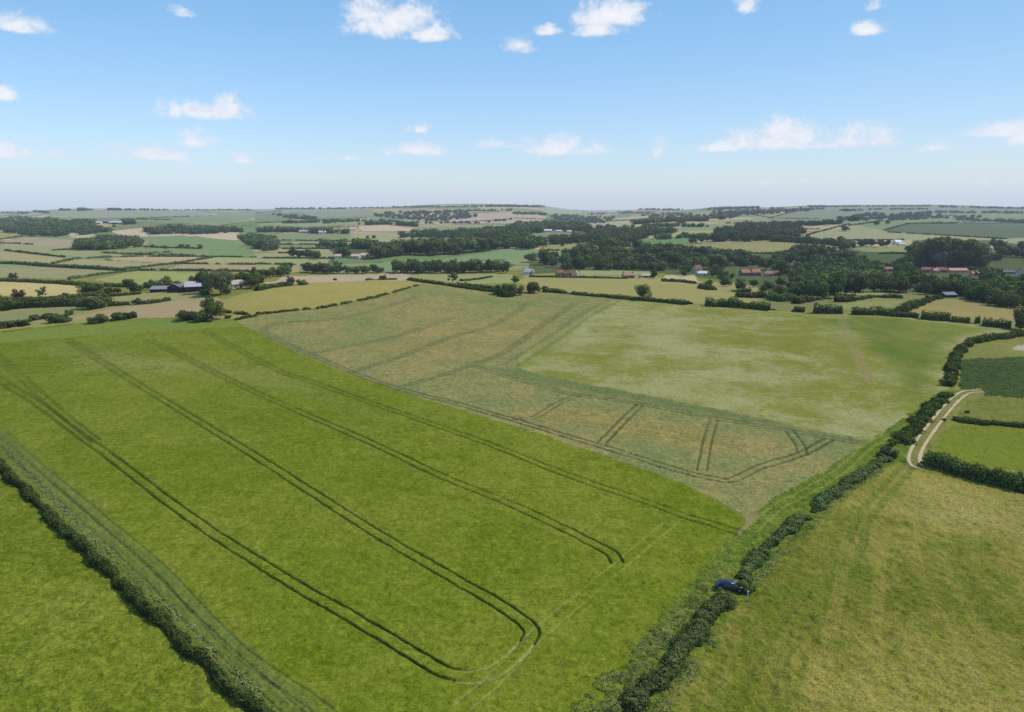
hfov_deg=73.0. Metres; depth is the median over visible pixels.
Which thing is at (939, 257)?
broadleaf tree
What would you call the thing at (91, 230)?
woodland
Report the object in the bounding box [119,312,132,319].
bush
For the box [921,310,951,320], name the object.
hedge
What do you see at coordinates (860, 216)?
woodland
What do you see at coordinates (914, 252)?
broadleaf tree
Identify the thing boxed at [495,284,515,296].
bush
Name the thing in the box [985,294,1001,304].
broadleaf tree
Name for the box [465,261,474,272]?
broadleaf tree
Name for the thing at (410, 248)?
broadleaf tree
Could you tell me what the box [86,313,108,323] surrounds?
bush
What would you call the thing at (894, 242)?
house
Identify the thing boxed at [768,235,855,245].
woodland
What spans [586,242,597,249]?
broadleaf tree
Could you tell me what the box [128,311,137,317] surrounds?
bush
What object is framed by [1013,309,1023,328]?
broadleaf tree
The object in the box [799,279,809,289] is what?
broadleaf tree
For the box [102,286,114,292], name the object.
broadleaf tree
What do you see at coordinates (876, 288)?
broadleaf tree
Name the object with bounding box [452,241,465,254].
broadleaf tree
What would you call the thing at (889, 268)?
house
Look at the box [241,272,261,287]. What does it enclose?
broadleaf tree
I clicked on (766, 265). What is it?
broadleaf tree
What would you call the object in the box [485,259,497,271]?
broadleaf tree
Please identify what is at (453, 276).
broadleaf tree
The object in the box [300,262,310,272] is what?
broadleaf tree
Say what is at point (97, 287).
broadleaf tree
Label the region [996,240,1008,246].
broadleaf tree
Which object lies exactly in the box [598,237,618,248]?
broadleaf tree
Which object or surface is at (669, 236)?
woodland
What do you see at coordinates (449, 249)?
broadleaf tree
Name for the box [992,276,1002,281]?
broadleaf tree
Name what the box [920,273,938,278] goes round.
broadleaf tree
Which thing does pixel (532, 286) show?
bush
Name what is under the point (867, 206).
woodland
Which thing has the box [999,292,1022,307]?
broadleaf tree
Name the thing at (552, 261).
broadleaf tree
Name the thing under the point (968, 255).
broadleaf tree
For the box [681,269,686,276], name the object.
broadleaf tree
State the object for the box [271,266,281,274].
broadleaf tree
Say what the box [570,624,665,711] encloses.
verge weeds
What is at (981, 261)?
broadleaf tree
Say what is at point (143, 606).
hedge
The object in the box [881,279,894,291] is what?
broadleaf tree
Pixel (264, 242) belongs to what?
woodland
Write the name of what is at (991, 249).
house
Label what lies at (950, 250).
broadleaf tree
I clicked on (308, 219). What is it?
hedge
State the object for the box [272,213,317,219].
woodland
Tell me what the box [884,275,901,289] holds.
broadleaf tree
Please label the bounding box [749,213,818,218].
hedge
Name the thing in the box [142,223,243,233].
woodland
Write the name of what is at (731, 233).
broadleaf tree
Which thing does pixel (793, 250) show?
broadleaf tree
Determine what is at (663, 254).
broadleaf tree
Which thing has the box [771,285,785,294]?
broadleaf tree
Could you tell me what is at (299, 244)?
hedge
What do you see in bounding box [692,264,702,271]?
house
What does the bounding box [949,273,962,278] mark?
broadleaf tree
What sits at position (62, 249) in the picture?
hedge
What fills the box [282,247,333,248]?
hedge
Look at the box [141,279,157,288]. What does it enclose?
broadleaf tree
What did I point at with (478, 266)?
broadleaf tree
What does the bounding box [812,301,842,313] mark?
hedge
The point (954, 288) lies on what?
broadleaf tree
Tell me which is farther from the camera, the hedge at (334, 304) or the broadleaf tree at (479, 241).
the broadleaf tree at (479, 241)
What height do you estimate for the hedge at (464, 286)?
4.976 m
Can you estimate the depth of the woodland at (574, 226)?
1543.67 m
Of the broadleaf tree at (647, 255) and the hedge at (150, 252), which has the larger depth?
the hedge at (150, 252)
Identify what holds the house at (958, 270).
on the ground
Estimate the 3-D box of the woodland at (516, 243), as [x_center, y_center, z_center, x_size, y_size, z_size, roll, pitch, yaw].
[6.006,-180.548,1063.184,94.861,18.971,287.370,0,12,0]
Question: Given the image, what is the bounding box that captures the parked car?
[715,579,743,592]
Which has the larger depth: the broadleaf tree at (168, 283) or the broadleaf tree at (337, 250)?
the broadleaf tree at (337, 250)
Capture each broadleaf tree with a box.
[0,294,17,309]
[6,298,16,309]
[7,273,18,277]
[11,289,25,298]
[35,286,46,295]
[74,298,84,308]
[75,282,94,292]
[79,297,88,308]
[86,297,102,307]
[87,283,103,291]
[88,296,107,307]
[95,293,109,305]
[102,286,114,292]
[112,288,121,292]
[122,279,138,291]
[131,297,141,303]
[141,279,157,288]
[155,275,170,283]
[163,279,174,285]
[193,270,218,289]
[198,295,226,318]
[199,288,209,294]
[203,269,234,293]
[221,287,230,293]
[233,271,245,279]
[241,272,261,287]
[250,267,258,272]
[253,273,265,284]
[256,269,267,276]
[264,268,276,277]
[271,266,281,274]
[276,269,285,275]
[279,265,291,275]
[280,262,292,273]
[285,276,295,283]
[288,246,297,256]
[295,250,302,256]
[300,248,311,256]
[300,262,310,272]
[307,263,319,272]
[313,250,320,257]
[316,262,328,271]
[321,265,330,273]
[330,264,339,272]
[333,247,344,255]
[333,261,344,271]
[339,246,351,256]
[343,265,350,272]
[351,266,360,273]
[362,266,369,273]
[366,245,386,257]
[370,264,376,271]
[373,266,382,272]
[380,243,390,250]
[387,246,397,256]
[389,242,403,255]
[391,259,399,271]
[392,261,405,272]
[398,243,406,254]
[401,240,418,254]
[403,262,410,272]
[407,239,420,254]
[409,262,419,272]
[412,259,427,272]
[420,244,430,254]
[423,239,443,254]
[425,265,431,272]
[431,259,442,272]
[435,262,444,271]
[441,262,451,271]
[442,241,453,253]
[444,261,454,271]
[447,272,457,281]
[451,263,464,272]
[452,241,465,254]
[459,261,466,272]
[462,240,472,252]
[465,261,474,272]
[467,258,478,271]
[468,239,479,252]
[471,238,484,251]
[472,260,482,272]
[476,238,490,249]
[483,263,492,270]
[484,237,496,250]
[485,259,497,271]
[488,261,498,271]
[489,230,501,236]
[499,261,509,271]
[501,239,512,247]
[511,275,519,282]
[520,238,531,248]
[524,252,537,261]
[527,235,541,245]
[535,235,546,245]
[537,250,553,264]
[549,258,557,265]
[561,253,575,262]
[561,262,571,269]
[569,245,586,257]
[574,255,590,265]
[579,243,588,254]
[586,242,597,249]
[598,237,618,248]
[598,260,608,267]
[605,263,612,270]
[610,252,624,260]
[617,247,631,253]
[620,255,635,266]
[624,252,639,260]
[629,261,638,269]
[631,239,649,248]
[634,283,652,296]
[635,241,654,254]
[637,262,648,269]
[641,252,654,260]
[651,246,664,254]
[655,261,668,270]
[660,251,672,258]
[667,252,679,264]
[678,263,692,271]
[679,257,694,265]
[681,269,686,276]
[689,237,696,242]
[692,257,709,266]
[697,235,704,241]
[704,248,718,254]
[708,253,722,266]
[708,264,724,271]
[710,268,716,275]
[716,271,727,279]
[718,255,726,266]
[719,275,731,284]
[724,251,738,264]
[726,230,738,238]
[730,235,740,240]
[735,278,745,288]
[739,250,751,256]
[740,233,748,241]
[747,233,755,240]
[749,279,758,285]
[757,257,774,269]
[759,285,767,290]
[763,280,775,289]
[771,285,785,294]
[775,260,790,271]
[775,276,785,284]
[780,246,800,256]
[782,268,790,275]
[783,281,807,296]
[787,271,802,280]
[791,276,804,282]
[793,243,807,249]
[795,266,809,276]
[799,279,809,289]
[802,280,829,298]
[802,283,819,297]
[804,243,812,249]
[807,246,827,255]
[817,278,835,293]
[826,246,837,251]
[827,276,844,296]
[834,250,854,260]
[840,240,851,249]
[841,225,849,229]
[841,277,860,293]
[844,275,869,294]
[856,239,863,246]
[861,279,872,292]
[864,238,869,245]
[865,272,886,291]
[868,239,876,246]
[872,278,887,291]
[877,238,884,245]
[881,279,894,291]
[884,262,893,268]
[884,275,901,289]
[887,278,912,292]
[893,273,920,291]
[898,256,914,264]
[904,242,930,264]
[904,265,925,280]
[906,270,922,283]
[908,243,934,266]
[915,282,934,294]
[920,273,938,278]
[922,237,952,266]
[926,241,943,266]
[927,248,952,266]
[928,236,959,265]
[930,278,955,291]
[949,239,976,267]
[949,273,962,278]
[949,281,957,293]
[956,243,988,268]
[957,282,968,293]
[960,277,977,280]
[964,285,977,299]
[968,279,991,293]
[968,282,991,300]
[970,255,984,268]
[978,271,996,279]
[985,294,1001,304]
[986,281,1010,299]
[988,238,1001,246]
[988,288,1014,305]
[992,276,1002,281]
[993,246,1005,252]
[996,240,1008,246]
[997,247,1011,255]
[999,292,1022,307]
[1005,275,1015,280]
[1006,245,1017,256]
[1007,281,1023,294]
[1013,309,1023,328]
[1014,248,1022,256]
[1017,241,1023,248]
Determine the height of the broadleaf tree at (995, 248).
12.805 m
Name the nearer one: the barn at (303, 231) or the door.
the door
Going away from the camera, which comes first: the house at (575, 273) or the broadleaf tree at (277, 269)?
the house at (575, 273)
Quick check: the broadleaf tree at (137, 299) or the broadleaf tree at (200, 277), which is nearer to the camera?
the broadleaf tree at (137, 299)
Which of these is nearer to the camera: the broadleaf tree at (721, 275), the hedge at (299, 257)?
the broadleaf tree at (721, 275)
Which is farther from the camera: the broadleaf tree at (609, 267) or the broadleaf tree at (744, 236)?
the broadleaf tree at (744, 236)
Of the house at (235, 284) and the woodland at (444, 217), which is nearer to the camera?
the house at (235, 284)
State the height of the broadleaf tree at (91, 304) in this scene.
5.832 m
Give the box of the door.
[190,288,197,291]
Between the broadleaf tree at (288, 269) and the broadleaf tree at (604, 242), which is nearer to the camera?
the broadleaf tree at (288, 269)
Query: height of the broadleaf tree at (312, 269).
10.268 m
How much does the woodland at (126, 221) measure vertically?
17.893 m
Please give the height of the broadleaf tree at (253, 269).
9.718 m
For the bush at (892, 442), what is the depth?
154.03 m
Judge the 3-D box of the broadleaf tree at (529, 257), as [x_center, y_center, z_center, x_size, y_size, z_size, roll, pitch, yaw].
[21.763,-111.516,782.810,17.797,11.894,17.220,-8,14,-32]
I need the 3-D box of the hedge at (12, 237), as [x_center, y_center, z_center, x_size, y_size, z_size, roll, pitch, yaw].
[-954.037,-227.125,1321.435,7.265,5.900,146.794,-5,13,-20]
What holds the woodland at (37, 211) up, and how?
on the ground
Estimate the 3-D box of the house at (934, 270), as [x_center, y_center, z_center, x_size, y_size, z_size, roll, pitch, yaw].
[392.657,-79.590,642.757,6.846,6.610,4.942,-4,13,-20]
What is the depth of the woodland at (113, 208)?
3722.16 m
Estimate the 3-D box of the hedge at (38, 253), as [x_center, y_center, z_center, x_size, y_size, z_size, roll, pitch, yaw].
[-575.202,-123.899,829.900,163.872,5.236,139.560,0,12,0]
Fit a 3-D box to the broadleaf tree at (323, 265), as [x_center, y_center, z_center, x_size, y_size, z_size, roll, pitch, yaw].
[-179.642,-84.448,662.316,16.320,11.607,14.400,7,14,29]
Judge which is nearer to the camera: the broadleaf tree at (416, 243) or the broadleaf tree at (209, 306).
the broadleaf tree at (209, 306)
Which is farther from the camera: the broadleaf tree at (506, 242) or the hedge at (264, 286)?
the broadleaf tree at (506, 242)
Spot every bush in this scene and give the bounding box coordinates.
[0,320,17,327]
[16,318,31,326]
[28,314,45,319]
[45,316,56,322]
[50,313,72,322]
[65,309,73,314]
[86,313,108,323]
[110,312,124,320]
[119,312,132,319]
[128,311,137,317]
[175,310,194,320]
[192,311,212,321]
[296,279,308,284]
[493,288,503,294]
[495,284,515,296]
[507,283,524,294]
[526,281,539,293]
[737,579,755,592]
[875,451,886,456]
[879,446,898,456]
[887,439,899,445]
[938,378,957,385]
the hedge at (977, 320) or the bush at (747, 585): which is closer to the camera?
the bush at (747, 585)
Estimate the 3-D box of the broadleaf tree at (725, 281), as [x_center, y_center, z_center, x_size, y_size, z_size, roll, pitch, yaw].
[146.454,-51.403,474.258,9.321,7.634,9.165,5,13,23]
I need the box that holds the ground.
[0,204,1023,711]
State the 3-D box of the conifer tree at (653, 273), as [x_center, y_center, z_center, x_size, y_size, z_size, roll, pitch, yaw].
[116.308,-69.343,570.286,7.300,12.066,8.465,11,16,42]
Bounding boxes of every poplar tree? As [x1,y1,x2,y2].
[944,236,956,267]
[950,238,964,267]
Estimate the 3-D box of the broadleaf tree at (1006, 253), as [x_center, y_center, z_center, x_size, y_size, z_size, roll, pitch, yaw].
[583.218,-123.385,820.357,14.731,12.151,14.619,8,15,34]
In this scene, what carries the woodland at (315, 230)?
on the ground
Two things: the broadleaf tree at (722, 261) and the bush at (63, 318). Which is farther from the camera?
the broadleaf tree at (722, 261)
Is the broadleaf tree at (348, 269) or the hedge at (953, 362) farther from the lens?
the broadleaf tree at (348, 269)
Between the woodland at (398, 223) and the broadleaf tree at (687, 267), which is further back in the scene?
the woodland at (398, 223)
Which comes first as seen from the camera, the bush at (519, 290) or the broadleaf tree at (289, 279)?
the bush at (519, 290)
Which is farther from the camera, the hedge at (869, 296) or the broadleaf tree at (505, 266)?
the broadleaf tree at (505, 266)
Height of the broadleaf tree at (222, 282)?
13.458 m
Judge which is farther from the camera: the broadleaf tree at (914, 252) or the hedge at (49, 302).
the broadleaf tree at (914, 252)
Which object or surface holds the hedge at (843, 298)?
on the ground
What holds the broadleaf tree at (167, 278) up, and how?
on the ground
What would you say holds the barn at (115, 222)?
on the ground
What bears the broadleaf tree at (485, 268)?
on the ground
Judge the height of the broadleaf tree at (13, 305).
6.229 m
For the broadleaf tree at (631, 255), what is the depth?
749.57 m
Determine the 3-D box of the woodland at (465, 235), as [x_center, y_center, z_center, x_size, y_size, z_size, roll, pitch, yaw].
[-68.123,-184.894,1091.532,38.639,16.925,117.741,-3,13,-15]
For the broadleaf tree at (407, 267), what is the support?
on the ground
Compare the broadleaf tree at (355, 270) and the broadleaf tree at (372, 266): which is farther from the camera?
the broadleaf tree at (372, 266)
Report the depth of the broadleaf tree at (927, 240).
711.77 m
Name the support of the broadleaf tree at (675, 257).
on the ground
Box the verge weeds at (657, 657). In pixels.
[587,585,718,711]
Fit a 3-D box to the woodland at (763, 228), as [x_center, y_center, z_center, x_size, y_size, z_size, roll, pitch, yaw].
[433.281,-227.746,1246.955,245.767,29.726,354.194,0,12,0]
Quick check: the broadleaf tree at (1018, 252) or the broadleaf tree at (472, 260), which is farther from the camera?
the broadleaf tree at (1018, 252)
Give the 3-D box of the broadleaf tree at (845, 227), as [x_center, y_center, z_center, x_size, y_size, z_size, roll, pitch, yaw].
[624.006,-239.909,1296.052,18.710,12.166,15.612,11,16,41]
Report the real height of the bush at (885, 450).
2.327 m
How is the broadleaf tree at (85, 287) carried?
on the ground
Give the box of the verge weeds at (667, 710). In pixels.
[649,629,725,711]
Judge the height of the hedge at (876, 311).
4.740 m
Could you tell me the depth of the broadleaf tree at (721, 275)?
555.45 m
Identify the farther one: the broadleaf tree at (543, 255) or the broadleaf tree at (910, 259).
the broadleaf tree at (543, 255)
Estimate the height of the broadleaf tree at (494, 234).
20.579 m
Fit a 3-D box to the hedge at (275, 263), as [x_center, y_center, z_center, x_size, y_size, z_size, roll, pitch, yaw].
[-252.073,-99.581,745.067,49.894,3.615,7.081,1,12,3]
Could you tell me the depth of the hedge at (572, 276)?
560.56 m
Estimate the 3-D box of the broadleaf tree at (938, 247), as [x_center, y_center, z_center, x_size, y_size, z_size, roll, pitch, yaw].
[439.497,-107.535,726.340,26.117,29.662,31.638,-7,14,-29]
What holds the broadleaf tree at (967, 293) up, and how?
on the ground
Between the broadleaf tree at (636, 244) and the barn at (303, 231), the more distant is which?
the barn at (303, 231)
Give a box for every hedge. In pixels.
[0,234,23,239]
[0,241,32,244]
[0,260,125,270]
[0,277,127,286]
[0,457,276,711]
[1,295,114,309]
[3,249,65,256]
[11,290,110,300]
[50,254,256,263]
[51,248,74,250]
[67,268,138,279]
[83,291,141,296]
[100,251,203,255]
[107,297,170,306]
[120,218,170,219]
[123,250,170,254]
[124,256,214,268]
[136,215,212,218]
[137,267,250,271]
[142,245,198,248]
[175,261,256,264]
[223,309,258,320]
[253,281,293,290]
[255,262,296,264]
[255,284,418,314]
[258,217,366,222]
[262,256,332,258]
[279,243,321,244]
[281,239,422,242]
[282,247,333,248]
[303,226,358,228]
[365,277,396,279]
[406,277,493,291]
[457,282,495,288]
[459,276,492,280]
[529,275,627,278]
[545,288,687,304]
[602,587,736,711]
[661,278,696,283]
[673,247,777,253]
[697,283,751,292]
[705,296,770,310]
[734,454,897,580]
[735,290,767,297]
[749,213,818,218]
[766,289,797,301]
[771,306,804,312]
[791,294,815,303]
[806,223,849,234]
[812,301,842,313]
[834,294,856,301]
[835,238,904,240]
[848,215,951,225]
[851,305,897,316]
[856,293,903,299]
[879,251,904,253]
[883,222,1022,230]
[888,231,1006,238]
[889,392,955,444]
[891,293,945,312]
[897,311,919,318]
[906,220,993,223]
[920,450,1023,491]
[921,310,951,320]
[943,330,1023,385]
[950,316,970,323]
[952,416,1023,427]
[974,315,980,323]
[981,316,1011,328]
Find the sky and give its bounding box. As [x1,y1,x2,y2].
[0,0,1023,210]
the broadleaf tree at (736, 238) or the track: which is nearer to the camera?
the track
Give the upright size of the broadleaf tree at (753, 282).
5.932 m
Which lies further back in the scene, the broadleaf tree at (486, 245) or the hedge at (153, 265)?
the broadleaf tree at (486, 245)
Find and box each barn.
[108,221,123,223]
[149,286,167,292]
[166,283,184,292]
[184,281,201,292]
[299,230,309,232]
[640,274,650,277]
[938,292,957,297]
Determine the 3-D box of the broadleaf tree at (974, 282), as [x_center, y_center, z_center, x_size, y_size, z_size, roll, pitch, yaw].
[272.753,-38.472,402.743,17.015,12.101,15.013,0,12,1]
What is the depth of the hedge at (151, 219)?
1867.69 m
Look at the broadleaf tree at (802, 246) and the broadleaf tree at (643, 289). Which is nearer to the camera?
the broadleaf tree at (643, 289)
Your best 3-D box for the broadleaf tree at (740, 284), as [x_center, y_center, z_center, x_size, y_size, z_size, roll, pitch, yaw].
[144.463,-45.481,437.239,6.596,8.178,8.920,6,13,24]
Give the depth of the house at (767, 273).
640.22 m
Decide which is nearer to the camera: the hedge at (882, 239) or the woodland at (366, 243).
the woodland at (366, 243)
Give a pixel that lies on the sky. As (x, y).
(137, 104)
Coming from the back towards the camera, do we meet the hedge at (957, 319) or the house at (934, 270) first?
the house at (934, 270)
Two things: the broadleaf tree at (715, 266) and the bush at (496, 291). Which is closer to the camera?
the bush at (496, 291)
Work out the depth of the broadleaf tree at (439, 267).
663.41 m
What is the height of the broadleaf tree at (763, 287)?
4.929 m
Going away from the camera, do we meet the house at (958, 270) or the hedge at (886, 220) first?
the house at (958, 270)
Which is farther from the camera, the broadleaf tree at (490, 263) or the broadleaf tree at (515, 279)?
the broadleaf tree at (490, 263)
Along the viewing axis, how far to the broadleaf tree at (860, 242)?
956.16 m
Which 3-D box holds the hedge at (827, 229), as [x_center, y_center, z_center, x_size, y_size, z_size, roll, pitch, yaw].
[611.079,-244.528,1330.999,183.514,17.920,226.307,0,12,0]
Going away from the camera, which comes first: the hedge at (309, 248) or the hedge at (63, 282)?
the hedge at (63, 282)
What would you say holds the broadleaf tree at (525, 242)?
on the ground
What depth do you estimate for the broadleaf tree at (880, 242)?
959.17 m
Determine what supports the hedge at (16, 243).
on the ground
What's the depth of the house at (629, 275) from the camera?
570.32 m
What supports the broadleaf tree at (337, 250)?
on the ground
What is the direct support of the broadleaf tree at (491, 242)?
on the ground
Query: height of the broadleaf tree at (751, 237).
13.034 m
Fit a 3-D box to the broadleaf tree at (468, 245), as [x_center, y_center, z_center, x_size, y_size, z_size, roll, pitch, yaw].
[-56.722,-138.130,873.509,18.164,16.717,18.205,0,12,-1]
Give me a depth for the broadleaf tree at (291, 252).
832.93 m
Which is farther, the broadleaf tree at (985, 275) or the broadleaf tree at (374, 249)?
the broadleaf tree at (374, 249)
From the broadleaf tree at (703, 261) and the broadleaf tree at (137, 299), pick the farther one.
the broadleaf tree at (703, 261)
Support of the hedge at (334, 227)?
on the ground
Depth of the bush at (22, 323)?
294.77 m
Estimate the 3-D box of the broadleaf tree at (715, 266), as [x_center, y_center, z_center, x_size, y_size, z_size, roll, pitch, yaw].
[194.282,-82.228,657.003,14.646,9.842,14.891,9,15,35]
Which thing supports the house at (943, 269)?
on the ground
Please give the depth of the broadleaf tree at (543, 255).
749.97 m
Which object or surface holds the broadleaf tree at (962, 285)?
on the ground
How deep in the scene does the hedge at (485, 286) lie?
391.25 m
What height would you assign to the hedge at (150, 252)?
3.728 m
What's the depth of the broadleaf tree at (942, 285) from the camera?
425.10 m
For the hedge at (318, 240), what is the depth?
1308.54 m
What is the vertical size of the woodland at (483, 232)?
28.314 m
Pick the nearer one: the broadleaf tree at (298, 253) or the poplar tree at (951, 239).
the poplar tree at (951, 239)
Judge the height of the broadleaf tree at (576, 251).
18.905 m
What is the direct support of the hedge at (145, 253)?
on the ground
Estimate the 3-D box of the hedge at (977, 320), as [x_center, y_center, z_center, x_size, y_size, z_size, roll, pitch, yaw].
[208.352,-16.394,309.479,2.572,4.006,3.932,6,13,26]
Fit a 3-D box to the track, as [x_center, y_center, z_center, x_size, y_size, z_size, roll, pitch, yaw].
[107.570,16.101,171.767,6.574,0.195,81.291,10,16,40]
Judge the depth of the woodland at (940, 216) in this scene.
2447.34 m
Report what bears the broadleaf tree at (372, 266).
on the ground
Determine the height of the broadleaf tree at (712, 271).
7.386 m
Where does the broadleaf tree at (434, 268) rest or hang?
on the ground
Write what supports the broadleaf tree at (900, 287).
on the ground
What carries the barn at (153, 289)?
on the ground
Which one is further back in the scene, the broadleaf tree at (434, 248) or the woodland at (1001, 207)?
the woodland at (1001, 207)
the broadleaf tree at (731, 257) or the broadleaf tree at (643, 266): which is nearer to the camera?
the broadleaf tree at (643, 266)
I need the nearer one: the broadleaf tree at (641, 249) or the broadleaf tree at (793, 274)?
the broadleaf tree at (793, 274)
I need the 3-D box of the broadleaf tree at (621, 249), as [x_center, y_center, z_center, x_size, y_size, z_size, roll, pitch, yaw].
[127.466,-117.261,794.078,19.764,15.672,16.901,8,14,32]
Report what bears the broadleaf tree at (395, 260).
on the ground
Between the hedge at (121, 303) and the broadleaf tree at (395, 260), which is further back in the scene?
the broadleaf tree at (395, 260)
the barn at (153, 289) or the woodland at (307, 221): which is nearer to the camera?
the barn at (153, 289)
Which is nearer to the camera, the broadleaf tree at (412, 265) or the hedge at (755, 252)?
the broadleaf tree at (412, 265)
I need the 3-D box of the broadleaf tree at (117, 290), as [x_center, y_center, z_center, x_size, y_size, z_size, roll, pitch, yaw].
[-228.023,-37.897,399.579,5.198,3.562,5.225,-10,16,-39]
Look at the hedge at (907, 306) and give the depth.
352.15 m
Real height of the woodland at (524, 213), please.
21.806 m
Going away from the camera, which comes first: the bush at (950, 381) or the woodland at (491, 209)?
the bush at (950, 381)
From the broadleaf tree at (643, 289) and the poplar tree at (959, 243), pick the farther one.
the poplar tree at (959, 243)
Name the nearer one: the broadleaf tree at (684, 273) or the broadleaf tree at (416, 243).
the broadleaf tree at (684, 273)
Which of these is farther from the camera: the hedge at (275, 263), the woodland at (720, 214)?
the woodland at (720, 214)
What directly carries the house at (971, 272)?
on the ground
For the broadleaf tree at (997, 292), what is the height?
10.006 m
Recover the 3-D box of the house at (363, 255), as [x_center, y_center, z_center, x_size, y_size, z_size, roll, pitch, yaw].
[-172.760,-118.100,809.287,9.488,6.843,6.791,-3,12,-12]
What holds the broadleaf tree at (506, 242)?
on the ground
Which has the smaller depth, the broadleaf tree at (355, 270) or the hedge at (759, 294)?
the hedge at (759, 294)
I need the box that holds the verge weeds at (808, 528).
[751,468,881,588]
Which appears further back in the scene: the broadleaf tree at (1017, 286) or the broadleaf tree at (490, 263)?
the broadleaf tree at (490, 263)
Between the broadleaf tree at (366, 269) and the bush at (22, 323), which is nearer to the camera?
the bush at (22, 323)
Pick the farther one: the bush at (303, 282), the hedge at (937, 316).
the bush at (303, 282)
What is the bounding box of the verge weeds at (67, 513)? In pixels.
[0,445,273,707]
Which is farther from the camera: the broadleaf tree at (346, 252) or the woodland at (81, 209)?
the woodland at (81, 209)
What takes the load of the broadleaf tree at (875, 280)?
on the ground
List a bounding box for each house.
[230,279,243,288]
[334,253,341,258]
[351,253,360,258]
[360,252,367,257]
[522,268,531,274]
[555,269,563,275]
[564,270,572,275]
[572,269,578,275]
[621,271,634,277]
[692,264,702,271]
[698,270,706,275]
[738,268,751,275]
[750,268,760,275]
[763,270,772,275]
[881,267,892,270]
[892,239,901,244]
[921,266,932,272]
[930,267,939,272]
[935,266,946,272]
[947,267,968,272]
[969,270,979,275]
[988,245,993,251]
[995,270,1015,273]
[1015,268,1021,274]
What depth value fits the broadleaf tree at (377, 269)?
672.28 m
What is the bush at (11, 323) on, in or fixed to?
on the ground
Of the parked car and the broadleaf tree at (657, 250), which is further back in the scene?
the broadleaf tree at (657, 250)
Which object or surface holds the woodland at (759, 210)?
on the ground
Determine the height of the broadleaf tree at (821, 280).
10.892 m
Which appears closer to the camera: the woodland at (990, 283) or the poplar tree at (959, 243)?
the woodland at (990, 283)
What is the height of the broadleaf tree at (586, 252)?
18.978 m
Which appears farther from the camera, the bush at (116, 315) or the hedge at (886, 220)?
the hedge at (886, 220)
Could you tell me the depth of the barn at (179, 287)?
379.26 m
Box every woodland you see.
[0,215,116,236]
[1,211,28,213]
[33,210,49,212]
[58,208,70,210]
[70,234,144,249]
[76,207,92,210]
[77,224,113,234]
[107,207,122,209]
[121,218,136,224]
[124,208,205,209]
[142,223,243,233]
[202,209,250,209]
[237,232,280,250]
[254,225,349,233]
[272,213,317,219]
[275,207,345,209]
[282,218,359,222]
[315,236,479,248]
[322,217,511,223]
[349,206,383,208]
[358,220,418,226]
[374,209,477,220]
[392,205,477,207]
[397,223,548,237]
[403,208,512,213]
[459,233,480,239]
[479,204,544,206]
[486,231,548,248]
[509,219,592,231]
[512,211,546,214]
[538,245,760,269]
[546,229,648,244]
[550,213,615,222]
[585,223,678,235]
[587,211,652,214]
[588,239,746,254]
[594,222,708,227]
[629,215,708,223]
[637,208,682,209]
[641,212,707,222]
[653,232,711,238]
[707,205,758,209]
[708,206,812,219]
[711,220,806,241]
[734,207,823,213]
[767,247,913,280]
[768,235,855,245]
[772,218,844,225]
[807,204,930,206]
[836,210,940,220]
[839,207,927,210]
[887,214,981,220]
[913,238,1003,268]
[913,266,1023,306]
[934,210,1023,213]
[938,205,957,206]
[956,216,1023,222]
[962,205,1023,208]
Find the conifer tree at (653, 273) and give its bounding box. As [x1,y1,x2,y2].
[650,265,656,278]
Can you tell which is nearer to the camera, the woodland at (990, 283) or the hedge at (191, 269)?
the woodland at (990, 283)
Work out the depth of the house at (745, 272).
642.15 m
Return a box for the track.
[906,390,977,467]
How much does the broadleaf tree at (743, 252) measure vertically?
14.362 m
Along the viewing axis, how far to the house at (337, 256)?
802.79 m
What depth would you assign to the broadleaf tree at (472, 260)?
666.65 m
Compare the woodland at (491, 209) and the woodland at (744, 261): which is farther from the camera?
the woodland at (491, 209)
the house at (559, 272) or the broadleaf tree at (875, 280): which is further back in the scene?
the house at (559, 272)
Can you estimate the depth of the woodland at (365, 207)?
5070.03 m
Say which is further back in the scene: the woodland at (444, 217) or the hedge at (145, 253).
the woodland at (444, 217)
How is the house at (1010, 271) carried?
on the ground
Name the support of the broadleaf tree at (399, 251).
on the ground
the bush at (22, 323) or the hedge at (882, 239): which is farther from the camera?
the hedge at (882, 239)
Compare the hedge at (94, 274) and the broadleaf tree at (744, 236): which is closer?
the hedge at (94, 274)
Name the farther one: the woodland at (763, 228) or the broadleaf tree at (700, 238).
the woodland at (763, 228)
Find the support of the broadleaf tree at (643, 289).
on the ground
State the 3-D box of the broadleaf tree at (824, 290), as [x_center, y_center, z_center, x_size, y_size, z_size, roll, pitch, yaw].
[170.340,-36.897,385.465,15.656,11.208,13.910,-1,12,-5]
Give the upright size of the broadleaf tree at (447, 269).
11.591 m
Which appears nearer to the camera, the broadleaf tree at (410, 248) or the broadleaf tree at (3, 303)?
the broadleaf tree at (3, 303)
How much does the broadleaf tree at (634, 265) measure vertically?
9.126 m
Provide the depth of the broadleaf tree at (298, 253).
820.45 m
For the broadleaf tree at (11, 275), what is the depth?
527.85 m
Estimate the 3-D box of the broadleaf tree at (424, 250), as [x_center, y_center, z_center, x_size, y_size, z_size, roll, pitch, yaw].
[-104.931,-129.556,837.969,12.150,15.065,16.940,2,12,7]
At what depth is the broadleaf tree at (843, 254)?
738.26 m
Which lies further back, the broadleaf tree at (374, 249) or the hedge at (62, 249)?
the hedge at (62, 249)
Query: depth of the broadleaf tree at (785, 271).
641.64 m

